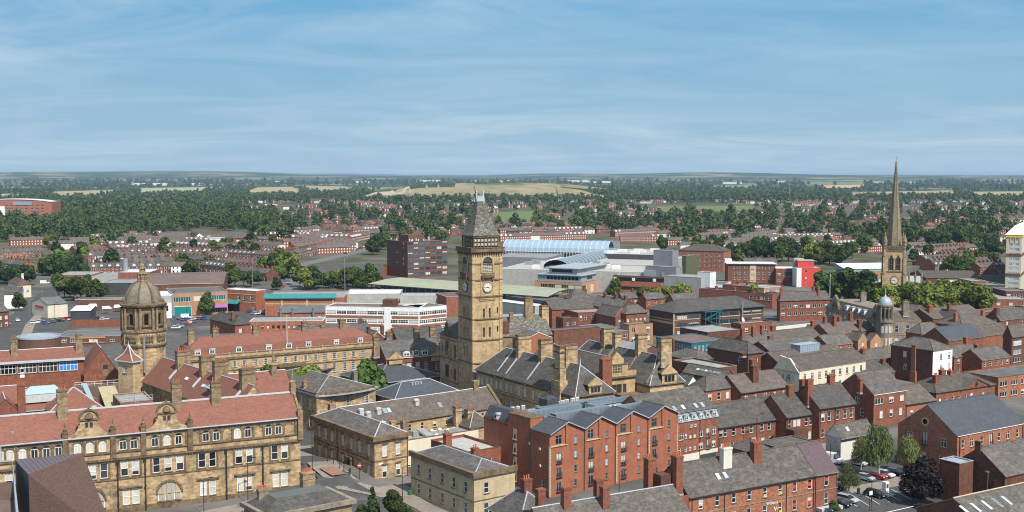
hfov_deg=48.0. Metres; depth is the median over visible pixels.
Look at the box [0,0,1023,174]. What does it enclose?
sky
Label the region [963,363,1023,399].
strip window block
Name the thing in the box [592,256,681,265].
mall store
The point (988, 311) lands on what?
long felt roof
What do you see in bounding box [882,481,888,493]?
charging kiosk
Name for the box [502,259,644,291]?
mall roof
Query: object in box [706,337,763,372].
dark hip house
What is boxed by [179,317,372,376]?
long court
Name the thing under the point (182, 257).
tree
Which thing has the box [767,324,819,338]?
wide slate house
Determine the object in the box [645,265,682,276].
clad block
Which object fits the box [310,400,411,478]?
corner bank
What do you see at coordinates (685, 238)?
tree
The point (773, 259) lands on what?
terraced house
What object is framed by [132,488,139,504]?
window
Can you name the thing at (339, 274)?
tree
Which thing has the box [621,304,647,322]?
curved end house
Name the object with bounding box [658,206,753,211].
field
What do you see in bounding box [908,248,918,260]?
tree
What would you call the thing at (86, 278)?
tree
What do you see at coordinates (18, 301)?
tree
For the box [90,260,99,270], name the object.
terraced house
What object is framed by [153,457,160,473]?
window
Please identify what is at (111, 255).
tree
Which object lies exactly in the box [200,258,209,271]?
terraced house
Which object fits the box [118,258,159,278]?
sports hall
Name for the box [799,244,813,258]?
tree
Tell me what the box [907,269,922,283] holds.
church nave
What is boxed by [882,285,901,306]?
tree
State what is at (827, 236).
tree
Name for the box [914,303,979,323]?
market roof
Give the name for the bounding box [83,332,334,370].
hip roof house
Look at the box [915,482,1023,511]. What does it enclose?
stone slate shed
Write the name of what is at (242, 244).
tree
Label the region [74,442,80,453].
window
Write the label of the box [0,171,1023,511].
ground
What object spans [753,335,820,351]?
twin roof hall
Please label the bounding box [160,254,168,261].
terraced house
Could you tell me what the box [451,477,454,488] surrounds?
window
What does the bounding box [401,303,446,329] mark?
white banded wing
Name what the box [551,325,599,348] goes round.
purple lean roof
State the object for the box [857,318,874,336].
slate corner house
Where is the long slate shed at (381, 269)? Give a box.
[302,264,386,282]
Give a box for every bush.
[355,504,365,511]
[828,500,840,511]
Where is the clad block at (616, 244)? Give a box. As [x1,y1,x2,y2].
[597,240,619,248]
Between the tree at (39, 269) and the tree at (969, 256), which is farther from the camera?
the tree at (969, 256)
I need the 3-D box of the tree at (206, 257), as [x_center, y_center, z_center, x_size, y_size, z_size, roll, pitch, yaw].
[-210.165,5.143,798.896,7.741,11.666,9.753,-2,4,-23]
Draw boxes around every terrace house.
[713,395,777,452]
[764,384,812,439]
[797,372,857,442]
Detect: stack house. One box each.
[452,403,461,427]
[464,406,473,418]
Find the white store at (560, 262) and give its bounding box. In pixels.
[547,257,565,263]
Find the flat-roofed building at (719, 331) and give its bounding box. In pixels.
[680,324,739,338]
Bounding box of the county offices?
[0,370,302,511]
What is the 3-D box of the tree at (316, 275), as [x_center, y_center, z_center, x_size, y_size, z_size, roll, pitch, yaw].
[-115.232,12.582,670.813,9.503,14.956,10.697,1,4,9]
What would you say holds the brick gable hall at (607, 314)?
on the ground
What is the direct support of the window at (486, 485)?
in the pale stone house at (446, 475)
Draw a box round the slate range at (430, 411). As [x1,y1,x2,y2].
[337,380,501,429]
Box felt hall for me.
[621,339,657,353]
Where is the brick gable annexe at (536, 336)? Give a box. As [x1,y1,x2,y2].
[511,329,552,353]
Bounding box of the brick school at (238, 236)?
[225,233,246,239]
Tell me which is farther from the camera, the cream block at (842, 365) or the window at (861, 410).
the cream block at (842, 365)
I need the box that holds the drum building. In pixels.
[16,333,60,348]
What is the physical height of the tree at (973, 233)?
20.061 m
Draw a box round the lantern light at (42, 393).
[25,385,59,402]
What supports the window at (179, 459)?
in the county offices
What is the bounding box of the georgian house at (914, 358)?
[890,336,953,381]
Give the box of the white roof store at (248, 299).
[226,288,265,311]
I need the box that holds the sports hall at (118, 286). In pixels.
[103,279,136,294]
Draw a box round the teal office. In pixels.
[646,295,765,335]
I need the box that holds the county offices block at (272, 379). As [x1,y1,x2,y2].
[229,347,288,392]
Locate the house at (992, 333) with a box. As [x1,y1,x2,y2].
[972,322,1005,348]
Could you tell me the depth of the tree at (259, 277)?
696.73 m
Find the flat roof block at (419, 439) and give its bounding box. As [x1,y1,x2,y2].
[408,426,478,466]
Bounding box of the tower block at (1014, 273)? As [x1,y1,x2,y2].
[1005,222,1023,288]
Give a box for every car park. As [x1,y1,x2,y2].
[34,317,119,329]
[169,311,277,326]
[830,453,924,511]
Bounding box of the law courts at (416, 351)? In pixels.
[372,324,439,373]
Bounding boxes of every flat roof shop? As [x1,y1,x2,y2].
[277,305,326,319]
[959,278,985,284]
[972,281,1003,289]
[975,294,1023,308]
[992,288,1023,296]
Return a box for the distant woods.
[0,176,1023,201]
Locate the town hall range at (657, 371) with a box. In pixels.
[579,327,685,397]
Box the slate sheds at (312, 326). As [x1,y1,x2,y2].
[292,324,320,329]
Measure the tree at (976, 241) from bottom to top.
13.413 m
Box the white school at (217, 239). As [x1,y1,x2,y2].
[206,237,225,242]
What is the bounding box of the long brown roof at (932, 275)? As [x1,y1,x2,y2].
[910,270,981,281]
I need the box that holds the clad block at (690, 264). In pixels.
[682,254,698,273]
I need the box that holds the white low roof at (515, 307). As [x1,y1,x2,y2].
[503,299,540,313]
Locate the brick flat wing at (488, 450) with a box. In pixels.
[431,434,500,462]
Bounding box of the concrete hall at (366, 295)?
[345,289,402,303]
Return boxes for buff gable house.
[848,330,867,349]
[867,332,882,348]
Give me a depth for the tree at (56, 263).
761.99 m
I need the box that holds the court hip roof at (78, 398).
[17,381,102,413]
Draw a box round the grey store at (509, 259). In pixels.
[502,253,562,267]
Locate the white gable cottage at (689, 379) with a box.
[680,373,696,387]
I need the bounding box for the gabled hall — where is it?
[897,392,1023,473]
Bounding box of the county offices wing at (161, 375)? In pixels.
[141,347,260,401]
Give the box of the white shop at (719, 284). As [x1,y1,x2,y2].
[716,281,730,287]
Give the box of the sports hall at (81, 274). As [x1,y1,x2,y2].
[61,271,103,278]
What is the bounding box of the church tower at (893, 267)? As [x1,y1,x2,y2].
[881,161,906,307]
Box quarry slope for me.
[366,186,411,195]
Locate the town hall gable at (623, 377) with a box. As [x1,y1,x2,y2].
[534,343,637,395]
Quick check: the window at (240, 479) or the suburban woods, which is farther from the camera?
the suburban woods
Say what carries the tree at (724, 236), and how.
on the ground
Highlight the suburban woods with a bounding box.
[0,192,1023,242]
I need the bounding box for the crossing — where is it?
[320,466,344,474]
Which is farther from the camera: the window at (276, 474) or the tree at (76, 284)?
the tree at (76, 284)
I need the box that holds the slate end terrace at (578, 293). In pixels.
[563,285,592,298]
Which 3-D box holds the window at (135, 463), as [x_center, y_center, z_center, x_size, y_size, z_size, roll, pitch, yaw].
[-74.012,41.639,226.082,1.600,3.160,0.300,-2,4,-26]
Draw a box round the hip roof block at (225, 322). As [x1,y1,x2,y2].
[209,311,250,333]
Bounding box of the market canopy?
[101,306,111,313]
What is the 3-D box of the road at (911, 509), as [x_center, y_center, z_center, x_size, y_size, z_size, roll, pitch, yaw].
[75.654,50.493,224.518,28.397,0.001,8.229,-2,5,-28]
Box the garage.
[761,435,810,447]
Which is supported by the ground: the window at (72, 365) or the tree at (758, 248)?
the tree at (758, 248)
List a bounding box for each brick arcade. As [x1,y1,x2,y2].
[699,285,778,308]
[722,280,779,289]
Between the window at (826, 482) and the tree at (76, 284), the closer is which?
the window at (826, 482)
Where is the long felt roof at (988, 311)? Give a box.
[976,305,1023,316]
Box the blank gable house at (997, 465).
[962,438,1023,492]
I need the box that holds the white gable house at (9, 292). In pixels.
[4,286,23,308]
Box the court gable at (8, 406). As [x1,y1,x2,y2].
[0,391,17,414]
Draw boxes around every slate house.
[486,474,534,511]
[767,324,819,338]
[814,332,853,348]
[856,346,890,365]
[902,383,936,417]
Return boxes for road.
[0,287,60,349]
[278,239,395,290]
[298,429,360,490]
[330,475,387,511]
[873,500,938,511]
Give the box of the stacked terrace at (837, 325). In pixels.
[810,311,857,336]
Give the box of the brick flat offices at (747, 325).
[731,317,771,334]
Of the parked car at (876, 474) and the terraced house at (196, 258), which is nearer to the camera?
the parked car at (876, 474)
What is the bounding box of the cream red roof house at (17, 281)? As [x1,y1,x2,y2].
[7,273,31,296]
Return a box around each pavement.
[21,315,41,334]
[201,504,243,511]
[300,445,410,496]
[399,492,447,511]
[837,476,902,493]
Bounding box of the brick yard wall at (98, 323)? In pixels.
[71,319,119,326]
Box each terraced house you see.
[0,247,5,258]
[4,257,13,267]
[5,247,12,258]
[11,246,18,258]
[11,257,21,265]
[15,258,25,265]
[17,246,25,257]
[19,258,35,270]
[24,246,31,257]
[30,245,37,257]
[36,245,43,256]
[69,246,76,254]
[84,249,94,261]
[88,250,96,261]
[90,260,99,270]
[94,255,103,262]
[95,250,103,258]
[98,260,107,271]
[107,261,115,271]
[115,262,122,271]
[131,260,139,268]
[139,260,147,268]
[147,255,154,261]
[147,260,155,268]
[154,255,161,261]
[155,260,163,272]
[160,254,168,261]
[163,260,171,272]
[167,254,173,261]
[171,260,179,272]
[179,260,187,271]
[194,253,202,261]
[198,253,207,265]
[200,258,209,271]
[203,258,212,271]
[207,259,216,271]
[211,259,220,271]
[212,249,220,255]
[215,260,224,271]
[219,260,228,271]
[220,249,227,256]
[228,247,236,256]
[232,247,240,257]
[237,247,245,257]
[240,264,250,273]
[241,248,248,257]
[245,248,254,258]
[245,264,254,272]
[250,248,258,258]
[255,248,263,258]
[259,249,267,257]
[259,266,268,274]
[262,266,279,281]
[740,256,750,261]
[756,256,763,261]
[763,255,770,261]
[769,255,777,265]
[906,246,915,257]
[912,253,926,265]
[916,246,923,254]
[920,256,933,268]
[921,258,939,269]
[936,258,943,269]
[968,260,983,274]
[980,260,988,274]
[985,260,992,273]
[989,259,996,273]
[993,259,1000,272]
[997,258,1004,272]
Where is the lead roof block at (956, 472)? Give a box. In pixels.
[938,456,973,499]
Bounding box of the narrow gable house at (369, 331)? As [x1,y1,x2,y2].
[363,323,384,340]
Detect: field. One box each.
[54,190,113,195]
[141,187,220,192]
[250,187,298,192]
[296,185,348,191]
[383,183,603,200]
[492,211,541,221]
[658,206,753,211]
[714,184,756,187]
[802,181,863,184]
[823,184,863,187]
[853,190,953,194]
[872,181,922,182]
[974,191,1022,196]
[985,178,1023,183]
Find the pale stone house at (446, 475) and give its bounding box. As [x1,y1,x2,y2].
[408,430,517,511]
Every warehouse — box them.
[134,183,167,185]
[568,180,588,181]
[722,182,741,183]
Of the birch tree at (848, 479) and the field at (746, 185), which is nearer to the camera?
the birch tree at (848, 479)
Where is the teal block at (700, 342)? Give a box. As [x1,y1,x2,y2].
[656,333,719,352]
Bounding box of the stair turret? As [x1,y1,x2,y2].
[115,341,143,392]
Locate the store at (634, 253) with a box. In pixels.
[603,248,674,259]
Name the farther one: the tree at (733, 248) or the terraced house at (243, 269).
the tree at (733, 248)
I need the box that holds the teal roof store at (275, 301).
[263,291,348,315]
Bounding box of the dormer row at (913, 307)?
[900,304,923,311]
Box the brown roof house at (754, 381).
[725,357,787,400]
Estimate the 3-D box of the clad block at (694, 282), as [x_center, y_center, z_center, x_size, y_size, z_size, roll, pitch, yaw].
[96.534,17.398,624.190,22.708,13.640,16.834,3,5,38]
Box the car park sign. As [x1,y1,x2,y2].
[869,491,872,510]
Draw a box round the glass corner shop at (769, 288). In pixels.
[758,285,780,292]
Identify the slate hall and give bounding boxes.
[338,363,439,383]
[539,297,595,327]
[921,323,983,346]
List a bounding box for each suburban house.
[324,220,334,224]
[329,227,341,232]
[342,226,353,232]
[450,227,461,234]
[506,227,518,233]
[520,227,531,232]
[521,222,531,226]
[533,227,544,232]
[548,223,557,226]
[582,225,594,233]
[594,225,606,233]
[633,224,645,228]
[813,236,823,241]
[830,235,839,239]
[998,233,1005,241]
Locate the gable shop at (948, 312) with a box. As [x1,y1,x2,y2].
[939,302,958,319]
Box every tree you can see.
[0,268,10,283]
[5,265,13,275]
[9,265,23,278]
[11,292,26,310]
[23,264,36,281]
[36,261,43,275]
[39,256,55,275]
[42,233,54,245]
[50,240,64,251]
[51,273,67,295]
[52,254,59,273]
[53,257,64,271]
[56,251,69,257]
[56,276,69,297]
[58,258,75,273]
[64,277,75,297]
[65,276,84,298]
[68,257,78,270]
[73,253,83,270]
[75,241,89,252]
[77,274,91,297]
[78,262,90,270]
[79,246,88,257]
[84,283,90,296]
[87,235,102,246]
[87,278,105,297]
[99,283,109,297]
[101,247,119,262]
[126,236,137,242]
[158,237,169,244]
[159,246,169,252]
[169,241,176,247]
[174,253,190,261]
[181,261,188,271]
[186,261,199,271]
[189,239,199,246]
[198,291,215,314]
[203,255,214,260]
[207,240,216,246]
[210,245,219,250]
[224,236,233,242]
[224,261,235,270]
[225,270,232,283]
[228,267,240,286]
[235,240,248,248]
[240,272,247,282]
[244,233,253,239]
[245,270,257,286]
[247,241,260,250]
[254,271,262,282]
[258,364,288,375]
[259,256,268,266]
[264,253,279,271]
[268,234,278,241]
[271,276,282,289]
[273,247,285,254]
[273,257,286,275]
[281,252,293,277]
[282,252,301,277]
[292,266,304,286]
[294,364,321,374]
[296,267,313,289]
[308,265,322,288]
[320,273,328,288]
[321,272,332,287]
[326,271,338,288]
[336,270,348,287]
[339,267,355,289]
[348,266,358,287]
[350,358,392,389]
[353,268,368,288]
[364,262,380,287]
[365,236,381,254]
[375,234,386,252]
[375,275,383,288]
[380,231,391,249]
[382,489,407,511]
[444,222,451,229]
[606,278,621,295]
[635,286,645,300]
[642,286,650,292]
[656,235,668,248]
[661,286,672,302]
[672,223,681,235]
[674,282,685,292]
[679,285,691,292]
[681,236,690,241]
[687,225,696,236]
[690,234,701,244]
[700,239,710,243]
[705,234,716,240]
[712,237,724,245]
[720,233,728,239]
[729,245,737,254]
[731,248,743,261]
[738,241,751,257]
[747,236,767,257]
[747,284,759,292]
[761,235,769,242]
[761,243,770,257]
[768,240,784,258]
[777,236,791,261]
[784,238,798,260]
[795,242,801,252]
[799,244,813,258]
[801,238,809,247]
[805,235,813,243]
[812,246,825,264]
[813,244,827,263]
[813,270,830,291]
[822,240,836,263]
[823,234,831,240]
[825,272,840,294]
[826,282,844,298]
[833,246,847,262]
[838,267,858,294]
[839,461,860,493]
[841,242,851,259]
[842,273,859,298]
[850,241,858,258]
[850,269,877,300]
[850,436,869,469]
[852,230,862,238]
[856,237,868,251]
[863,234,873,246]
[863,423,896,473]
[870,287,881,302]
[874,282,887,294]
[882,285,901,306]
[893,285,903,307]
[897,434,922,469]
[898,281,915,302]
[904,229,913,241]
[904,283,924,306]
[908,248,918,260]
[914,226,923,240]
[916,228,926,239]
[916,284,926,292]
[920,281,932,286]
[921,244,933,253]
[922,285,946,307]
[923,231,937,243]
[931,228,942,243]
[934,278,951,287]
[938,231,951,243]
[939,294,956,306]
[942,254,954,269]
[942,286,961,304]
[947,225,956,233]
[949,255,960,269]
[951,279,964,303]
[952,229,957,241]
[954,227,971,243]
[955,258,970,269]
[955,285,964,302]
[960,249,976,264]
[961,286,980,307]
[962,280,970,289]
[968,229,983,245]
[969,224,990,247]
[971,237,982,245]
[973,247,987,256]
[976,284,997,308]
[983,238,997,252]
[988,252,998,260]
[991,240,1005,254]
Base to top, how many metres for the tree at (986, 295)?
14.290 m
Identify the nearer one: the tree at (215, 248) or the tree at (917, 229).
the tree at (215, 248)
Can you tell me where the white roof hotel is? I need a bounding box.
[724,258,775,283]
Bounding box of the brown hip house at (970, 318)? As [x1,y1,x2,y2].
[935,309,996,325]
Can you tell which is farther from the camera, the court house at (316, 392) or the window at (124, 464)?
the court house at (316, 392)
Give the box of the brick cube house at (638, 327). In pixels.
[620,321,652,344]
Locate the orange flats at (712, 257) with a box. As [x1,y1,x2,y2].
[678,244,730,271]
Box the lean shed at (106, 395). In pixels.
[98,385,117,406]
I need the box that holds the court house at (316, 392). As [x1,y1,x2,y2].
[286,367,377,431]
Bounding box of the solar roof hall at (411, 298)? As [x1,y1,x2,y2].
[400,293,437,303]
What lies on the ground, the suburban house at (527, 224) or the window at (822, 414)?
the suburban house at (527, 224)
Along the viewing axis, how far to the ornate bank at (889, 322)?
432.94 m
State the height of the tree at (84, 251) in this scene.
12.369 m
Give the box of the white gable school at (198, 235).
[187,232,203,236]
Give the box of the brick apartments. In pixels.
[483,395,679,497]
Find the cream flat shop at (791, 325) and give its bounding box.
[774,322,809,329]
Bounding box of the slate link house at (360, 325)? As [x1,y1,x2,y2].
[320,317,367,330]
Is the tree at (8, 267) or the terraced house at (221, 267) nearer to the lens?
the tree at (8, 267)
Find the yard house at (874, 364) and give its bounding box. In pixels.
[861,357,895,376]
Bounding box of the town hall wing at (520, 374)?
[474,333,615,409]
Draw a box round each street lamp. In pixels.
[203,477,212,511]
[247,457,255,499]
[402,465,410,501]
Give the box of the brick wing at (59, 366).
[0,332,84,389]
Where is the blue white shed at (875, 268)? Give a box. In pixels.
[835,263,906,278]
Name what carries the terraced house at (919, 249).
on the ground
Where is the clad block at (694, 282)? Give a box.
[664,274,702,297]
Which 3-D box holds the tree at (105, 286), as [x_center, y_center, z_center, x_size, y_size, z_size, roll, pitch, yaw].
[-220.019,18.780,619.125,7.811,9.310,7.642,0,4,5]
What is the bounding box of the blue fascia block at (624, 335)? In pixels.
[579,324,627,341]
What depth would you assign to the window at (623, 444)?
247.69 m
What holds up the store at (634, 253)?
on the ground
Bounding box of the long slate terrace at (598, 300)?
[592,292,632,307]
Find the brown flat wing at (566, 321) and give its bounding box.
[556,316,577,327]
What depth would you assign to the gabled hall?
257.88 m
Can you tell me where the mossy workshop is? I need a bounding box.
[682,363,732,379]
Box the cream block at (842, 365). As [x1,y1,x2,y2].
[774,347,865,391]
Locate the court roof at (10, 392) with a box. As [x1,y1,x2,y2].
[0,385,48,412]
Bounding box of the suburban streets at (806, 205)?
[66,197,1023,223]
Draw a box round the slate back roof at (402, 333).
[384,325,442,345]
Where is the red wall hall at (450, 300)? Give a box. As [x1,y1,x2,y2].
[436,292,457,316]
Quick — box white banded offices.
[326,298,425,334]
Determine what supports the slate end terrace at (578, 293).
on the ground
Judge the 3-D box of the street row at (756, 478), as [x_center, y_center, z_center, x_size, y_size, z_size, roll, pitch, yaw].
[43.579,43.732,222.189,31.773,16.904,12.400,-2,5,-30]
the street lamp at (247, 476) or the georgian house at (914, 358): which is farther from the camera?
the georgian house at (914, 358)
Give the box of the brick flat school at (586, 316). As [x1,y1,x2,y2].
[564,308,597,325]
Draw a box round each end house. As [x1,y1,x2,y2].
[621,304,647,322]
[796,439,842,511]
[949,335,973,373]
[961,343,1010,371]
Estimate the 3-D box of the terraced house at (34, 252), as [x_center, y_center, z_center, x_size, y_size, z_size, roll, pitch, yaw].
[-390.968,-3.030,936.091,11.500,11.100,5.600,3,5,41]
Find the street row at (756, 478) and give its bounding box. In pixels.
[664,437,817,511]
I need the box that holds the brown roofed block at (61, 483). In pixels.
[0,447,104,511]
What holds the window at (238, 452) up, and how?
in the county offices
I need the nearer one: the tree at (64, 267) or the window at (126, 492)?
the window at (126, 492)
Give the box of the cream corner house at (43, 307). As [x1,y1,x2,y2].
[32,296,67,317]
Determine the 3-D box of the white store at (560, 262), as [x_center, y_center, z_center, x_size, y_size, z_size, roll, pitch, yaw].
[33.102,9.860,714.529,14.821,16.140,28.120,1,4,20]
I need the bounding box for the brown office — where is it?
[387,234,447,277]
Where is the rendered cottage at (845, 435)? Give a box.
[825,418,873,459]
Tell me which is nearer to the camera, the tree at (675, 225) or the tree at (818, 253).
the tree at (818, 253)
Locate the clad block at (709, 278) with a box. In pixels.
[697,271,715,287]
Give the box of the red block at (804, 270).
[792,258,819,286]
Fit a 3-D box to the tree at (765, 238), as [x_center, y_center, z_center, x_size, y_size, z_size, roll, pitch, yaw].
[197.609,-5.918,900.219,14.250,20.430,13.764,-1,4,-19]
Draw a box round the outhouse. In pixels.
[730,438,769,453]
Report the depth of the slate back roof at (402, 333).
368.23 m
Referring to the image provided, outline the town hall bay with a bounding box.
[439,317,458,389]
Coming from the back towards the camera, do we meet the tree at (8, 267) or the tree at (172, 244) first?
the tree at (172, 244)
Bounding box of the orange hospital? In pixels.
[0,198,60,215]
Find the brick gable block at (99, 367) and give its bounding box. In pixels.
[81,341,118,384]
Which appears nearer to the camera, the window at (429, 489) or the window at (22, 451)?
the window at (22, 451)
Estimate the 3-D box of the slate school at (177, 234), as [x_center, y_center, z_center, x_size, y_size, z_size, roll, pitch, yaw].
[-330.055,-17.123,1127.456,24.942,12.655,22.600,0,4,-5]
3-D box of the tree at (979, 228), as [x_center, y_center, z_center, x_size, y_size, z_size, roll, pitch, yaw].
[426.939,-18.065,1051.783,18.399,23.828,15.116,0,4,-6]
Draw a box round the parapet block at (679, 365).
[672,357,736,374]
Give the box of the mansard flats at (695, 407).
[621,386,718,460]
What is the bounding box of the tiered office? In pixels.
[535,262,606,294]
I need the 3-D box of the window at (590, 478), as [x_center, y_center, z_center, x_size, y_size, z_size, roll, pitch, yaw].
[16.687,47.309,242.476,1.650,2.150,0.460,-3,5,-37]
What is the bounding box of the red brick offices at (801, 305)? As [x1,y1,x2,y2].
[776,286,830,321]
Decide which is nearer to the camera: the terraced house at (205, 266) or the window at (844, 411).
the window at (844, 411)
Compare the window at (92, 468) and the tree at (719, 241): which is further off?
the tree at (719, 241)
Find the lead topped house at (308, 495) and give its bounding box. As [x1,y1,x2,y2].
[239,467,356,511]
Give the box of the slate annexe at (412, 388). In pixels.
[376,378,457,401]
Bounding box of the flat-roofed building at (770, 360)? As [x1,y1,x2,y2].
[761,341,840,369]
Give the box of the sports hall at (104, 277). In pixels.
[92,272,117,282]
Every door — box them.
[20,368,24,377]
[102,363,108,375]
[174,306,190,315]
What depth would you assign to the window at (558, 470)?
237.10 m
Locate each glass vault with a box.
[503,239,613,256]
[543,248,616,268]
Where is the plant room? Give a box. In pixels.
[112,391,152,405]
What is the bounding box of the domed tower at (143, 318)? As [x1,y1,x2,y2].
[119,260,166,391]
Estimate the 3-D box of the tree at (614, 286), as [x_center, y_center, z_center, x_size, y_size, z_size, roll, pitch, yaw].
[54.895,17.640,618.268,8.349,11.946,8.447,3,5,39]
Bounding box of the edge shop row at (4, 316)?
[0,303,9,328]
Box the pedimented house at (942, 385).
[914,367,996,401]
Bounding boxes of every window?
[0,365,16,375]
[5,473,12,481]
[6,449,14,461]
[18,364,36,373]
[19,448,25,458]
[31,446,37,457]
[38,362,57,372]
[43,445,49,456]
[55,444,61,455]
[59,361,77,371]
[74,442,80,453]
[86,441,93,453]
[89,464,96,480]
[96,488,106,508]
[99,440,106,452]
[100,463,108,479]
[119,438,126,450]
[120,461,128,477]
[122,365,126,373]
[123,489,130,505]
[130,437,137,449]
[131,460,138,475]
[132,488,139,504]
[151,435,158,447]
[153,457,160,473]
[156,479,182,502]
[163,434,170,446]
[164,456,172,472]
[173,297,190,301]
[175,433,182,445]
[176,455,183,470]
[194,296,200,300]
[198,453,205,468]
[200,480,207,496]
[202,430,209,442]
[209,452,216,467]
[209,479,216,495]
[211,307,226,311]
[212,295,225,299]
[213,429,219,441]
[228,304,239,310]
[232,361,236,367]
[234,427,240,439]
[235,449,242,464]
[237,476,244,492]
[244,426,251,438]
[245,475,252,491]
[246,448,253,463]
[265,424,271,436]
[271,445,278,460]
[272,472,278,487]
[275,423,281,435]
[281,444,288,459]
[281,471,287,486]
[323,426,326,440]
[326,310,335,313]
[326,319,335,321]
[330,429,332,442]
[333,363,336,371]
[336,310,345,313]
[340,433,343,446]
[342,362,345,370]
[346,395,351,405]
[347,319,355,322]
[349,436,352,450]
[352,361,355,369]
[357,311,366,314]
[357,439,360,453]
[364,392,369,402]
[366,442,369,456]
[367,311,376,314]
[367,319,376,322]
[382,443,387,457]
[382,463,387,477]
[395,440,401,454]
[395,461,401,475]
[398,312,407,314]
[398,320,407,323]
[408,320,417,323]
[416,483,419,494]
[424,360,428,370]
[427,468,430,479]
[427,488,430,499]
[435,361,439,369]
[444,340,448,355]
[444,364,448,377]
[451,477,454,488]
[451,497,454,509]
[463,481,466,493]
[484,482,489,493]
[484,502,488,511]
[512,428,515,440]
[513,442,515,453]
[555,435,561,444]
[556,453,561,463]
[556,467,562,478]
[556,482,560,492]
[561,285,568,292]
[568,285,573,292]
[588,429,593,438]
[588,447,593,457]
[588,461,593,471]
[588,475,592,485]
[616,384,621,393]
[620,424,625,432]
[621,441,626,451]
[621,454,626,464]
[621,468,626,478]
[651,418,656,426]
[652,435,657,445]
[652,448,657,457]
[676,343,680,349]
[677,315,686,319]
[677,323,686,326]
[679,433,683,441]
[689,314,698,318]
[689,322,698,325]
[698,498,703,509]
[699,430,702,437]
[699,442,702,449]
[706,428,710,437]
[706,440,710,449]
[712,427,715,434]
[715,496,719,506]
[720,312,727,315]
[731,493,736,503]
[747,490,751,500]
[763,487,767,497]
[767,422,770,430]
[778,484,782,495]
[778,503,781,511]
[784,271,791,276]
[792,482,797,492]
[807,479,812,489]
[821,411,825,422]
[824,475,829,486]
[824,492,827,504]
[827,410,831,421]
[836,409,840,420]
[843,408,847,419]
[849,407,853,417]
[855,396,859,403]
[860,408,863,416]
[875,398,882,405]
[888,255,893,270]
[889,396,893,402]
[895,255,900,270]
[895,325,898,332]
[921,417,928,425]
[921,431,927,445]
[940,438,946,448]
[970,438,973,447]
[989,433,993,444]
[999,391,1007,397]
[1000,381,1006,386]
[1010,379,1018,385]
[1010,389,1017,395]
[1013,349,1020,354]
[1013,357,1020,362]
[1014,340,1021,345]
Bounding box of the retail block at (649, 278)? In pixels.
[613,270,664,292]
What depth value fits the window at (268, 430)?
237.39 m
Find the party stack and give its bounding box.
[643,451,688,508]
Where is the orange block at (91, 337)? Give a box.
[61,330,121,346]
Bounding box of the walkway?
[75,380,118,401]
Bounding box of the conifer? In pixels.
[362,486,379,511]
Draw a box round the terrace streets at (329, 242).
[9,216,1023,254]
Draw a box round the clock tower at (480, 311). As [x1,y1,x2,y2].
[455,190,504,389]
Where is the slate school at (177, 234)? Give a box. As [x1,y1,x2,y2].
[161,232,188,236]
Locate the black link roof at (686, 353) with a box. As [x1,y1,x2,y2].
[672,348,714,360]
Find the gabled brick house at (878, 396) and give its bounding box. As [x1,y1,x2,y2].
[841,368,906,426]
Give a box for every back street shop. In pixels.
[618,290,637,303]
[638,289,665,310]
[666,289,697,301]
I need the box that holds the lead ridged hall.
[905,322,938,338]
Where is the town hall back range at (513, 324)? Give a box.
[503,297,552,348]
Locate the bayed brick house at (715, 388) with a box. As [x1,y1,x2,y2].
[686,373,731,402]
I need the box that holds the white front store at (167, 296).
[160,291,174,317]
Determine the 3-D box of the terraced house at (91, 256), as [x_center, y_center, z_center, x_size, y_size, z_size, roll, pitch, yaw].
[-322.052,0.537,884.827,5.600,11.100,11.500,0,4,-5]
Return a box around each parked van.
[181,314,190,317]
[826,451,843,464]
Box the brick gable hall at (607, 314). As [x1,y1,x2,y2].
[595,303,622,326]
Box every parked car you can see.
[837,481,847,490]
[837,492,859,502]
[837,497,851,507]
[849,457,867,465]
[857,472,875,481]
[863,487,887,498]
[869,470,887,479]
[877,468,895,477]
[886,467,904,476]
[914,502,929,508]
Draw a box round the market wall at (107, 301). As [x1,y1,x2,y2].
[75,297,124,310]
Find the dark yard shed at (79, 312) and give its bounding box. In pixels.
[70,305,95,319]
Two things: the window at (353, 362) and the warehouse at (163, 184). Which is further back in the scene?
the warehouse at (163, 184)
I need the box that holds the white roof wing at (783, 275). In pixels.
[774,266,791,284]
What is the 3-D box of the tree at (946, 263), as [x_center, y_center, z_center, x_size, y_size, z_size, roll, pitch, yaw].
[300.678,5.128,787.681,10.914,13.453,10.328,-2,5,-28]
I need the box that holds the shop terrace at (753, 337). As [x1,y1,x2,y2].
[734,323,773,343]
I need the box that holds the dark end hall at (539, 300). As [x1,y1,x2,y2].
[505,295,563,303]
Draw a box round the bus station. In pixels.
[368,277,567,298]
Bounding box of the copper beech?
[898,454,945,502]
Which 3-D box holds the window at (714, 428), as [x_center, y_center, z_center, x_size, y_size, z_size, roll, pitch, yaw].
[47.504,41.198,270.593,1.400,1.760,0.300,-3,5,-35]
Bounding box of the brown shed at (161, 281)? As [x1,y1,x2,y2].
[148,272,227,291]
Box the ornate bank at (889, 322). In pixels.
[825,288,921,352]
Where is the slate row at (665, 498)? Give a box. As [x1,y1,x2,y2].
[528,478,689,511]
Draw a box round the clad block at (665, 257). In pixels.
[653,249,677,265]
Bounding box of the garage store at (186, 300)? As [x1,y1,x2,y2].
[166,286,227,315]
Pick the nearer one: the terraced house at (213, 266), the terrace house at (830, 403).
the terrace house at (830, 403)

